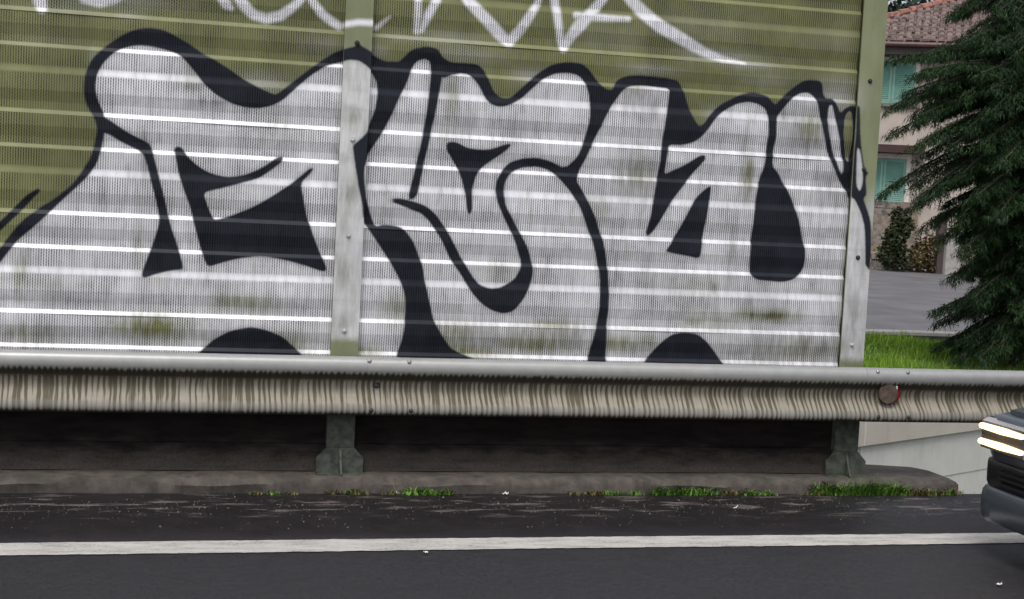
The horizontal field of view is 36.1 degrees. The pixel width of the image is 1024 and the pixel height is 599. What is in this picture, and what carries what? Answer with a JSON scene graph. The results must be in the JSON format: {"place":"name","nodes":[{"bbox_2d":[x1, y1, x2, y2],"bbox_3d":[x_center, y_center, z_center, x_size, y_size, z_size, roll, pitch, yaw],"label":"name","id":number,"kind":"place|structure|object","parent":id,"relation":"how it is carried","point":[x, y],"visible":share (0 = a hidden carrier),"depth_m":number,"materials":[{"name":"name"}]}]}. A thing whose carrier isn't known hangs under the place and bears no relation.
{"place":"outdoors","nodes":[
{"label":"outdoors","id":0,"kind":"place"},
{"bbox_2d":[0,493,1023,598],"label":"road","id":1,"kind":"structure","parent":0,"point":[940,571],"depth_m":7.15,"materials":[{"name":"grey asphalt"}]},
{"bbox_2d":[1,492,982,529],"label":"roadside grit","id":2,"kind":"object","parent":1,"relation":"on","point":[466,507],"visible":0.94,"depth_m":7.98,"materials":[{"name":"grey gravel"}]},
{"bbox_2d":[0,533,1023,554],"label":"edge line","id":3,"kind":"object","parent":1,"relation":"on","point":[66,548],"visible":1,"depth_m":7.20,"materials":[{"name":"paint"}]},
{"bbox_2d":[249,487,962,495],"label":"withered weeds","id":4,"kind":"object","parent":1,"relation":"on","point":[926,492],"visible":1,"depth_m":8.68,"materials":[{"name":"brown plant"}]},
{"bbox_2d":[265,474,956,495],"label":"kerb weeds","id":5,"kind":"object","parent":1,"relation":"on","point":[860,491],"visible":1,"depth_m":8.83,"materials":[{"name":"green plant"}]},
{"bbox_2d":[978,407,1023,534],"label":"car","id":6,"kind":"object","parent":1,"relation":"on","point":[1002,493],"visible":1,"depth_m":7.33,"materials":[{"name":"blue paint"}]},
{"bbox_2d":[888,0,932,4],"label":"sky","id":7,"kind":"structure","parent":0,"point":[890,0],"materials":[{"name":"white"}]},
{"bbox_2d":[866,266,987,331],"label":"back road","id":8,"kind":"structure","parent":0,"point":[903,300],"depth_m":31.15,"materials":[{"name":"grey asphalt"}]},
{"bbox_2d":[873,206,915,271],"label":"shrub","id":9,"kind":"object","parent":8,"relation":"on","point":[897,230],"visible":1,"depth_m":42.86,"materials":[{"name":"green plant"}]},
{"bbox_2d":[865,329,960,335],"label":"back kerb","id":10,"kind":"structure","parent":8,"relation":"on","point":[926,333],"depth_m":21.44,"materials":[{"name":"concrete"}]},
{"bbox_2d":[866,334,964,341],"bbox_3d":[17.504,1.015,24.860,36.000,0.295,0.790,2,4,-15],"label":"back gutter","id":11,"kind":"object","parent":8,"relation":"on","point":[937,337],"depth_m":21.36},
{"bbox_2d":[908,237,928,272],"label":"dry bush","id":12,"kind":"object","parent":8,"relation":"on","point":[917,260],"visible":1,"depth_m":43.00,"materials":[{"name":"brown plant"}]},
{"bbox_2d":[870,252,972,272],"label":"garden wall","id":13,"kind":"structure","parent":8,"relation":"on","point":[877,264],"depth_m":43.81,"materials":[{"name":"stone"}]},
{"bbox_2d":[919,232,940,272],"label":"dry bush","id":14,"kind":"object","parent":8,"relation":"on","point":[930,261],"visible":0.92,"depth_m":42.93,"materials":[{"name":"brown plant"}]},
{"bbox_2d":[871,0,995,264],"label":"house","id":15,"kind":"structure","parent":8,"relation":"on","point":[917,28],"depth_m":45.95,"materials":[{"name":"beige paint"}]},
{"bbox_2d":[874,153,911,208],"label":"window","id":16,"kind":"structure","parent":15,"relation":"in","point":[880,155],"depth_m":45.96,"materials":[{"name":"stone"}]},
{"bbox_2d":[881,57,920,107],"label":"window","id":17,"kind":"structure","parent":15,"relation":"in","point":[918,67],"depth_m":45.73,"materials":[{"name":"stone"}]},
{"bbox_2d":[933,217,948,273],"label":"gate post","id":18,"kind":"object","parent":8,"relation":"on","point":[938,263],"visible":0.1,"depth_m":42.88,"materials":[{"name":"grey concrete"}]},
{"bbox_2d":[942,233,961,274],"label":"gate post","id":19,"kind":"object","parent":8,"relation":"on","point":[949,264],"visible":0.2,"depth_m":42.79,"materials":[{"name":"concrete"}]},
{"bbox_2d":[863,329,1023,370],"bbox_3d":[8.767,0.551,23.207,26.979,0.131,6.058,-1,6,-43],"label":"grass bank","id":20,"kind":"structure","parent":0,"point":[995,367],"depth_m":18.18,"materials":[{"name":"green plant"}]},
{"bbox_2d":[874,0,1023,370],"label":"conifer","id":21,"kind":"object","parent":20,"relation":"on","point":[987,212],"visible":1,"depth_m":17.30,"materials":[{"name":"green plant"}]},
{"label":"ground","id":22,"kind":"structure","parent":0,"visible":0},
{"bbox_2d":[0,464,957,493],"bbox_3d":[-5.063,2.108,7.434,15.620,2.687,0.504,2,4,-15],"label":"kerb","id":23,"kind":"structure","parent":22,"relation":"on","point":[146,481],"depth_m":8.33,"materials":[{"name":"concrete"}]},
{"bbox_2d":[0,0,887,476],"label":"noise barrier","id":24,"kind":"object","parent":23,"relation":"on","point":[562,180],"visible":0.83,"depth_m":8.37,"materials":[{"name":"metal"}]},
{"bbox_2d":[0,349,1023,422],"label":"guardrail","id":25,"kind":"object","parent":23,"relation":"on","point":[32,380],"visible":0.99,"depth_m":8.32,"materials":[{"name":"silver metal"}]},
{"bbox_2d":[878,384,900,402],"bbox_3d":[2.141,0.532,8.913,0.140,0.113,0.078,2,4,-15],"label":"reflector","id":26,"kind":"object","parent":25,"relation":"attached to","point":[889,393],"visible":1,"depth_m":8.88,"materials":[{"name":"red plastic"}]},
{"bbox_2d":[890,0,910,10],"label":"leafy tree","id":27,"kind":"object","parent":22,"relation":"on","point":[901,4],"depth_m":64.97,"materials":[{"name":"green plant"}]},
{"bbox_2d":[887,0,933,11],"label":"leafy tree","id":28,"kind":"object","parent":22,"relation":"on","point":[891,6],"visible":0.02,"depth_m":58.90,"materials":[{"name":"green plant"}]},
{"bbox_2d":[858,422,991,493],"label":"retaining wall","id":29,"kind":"structure","parent":22,"relation":"on","point":[958,454],"depth_m":14.27,"materials":[{"name":"concrete"}]}
]}

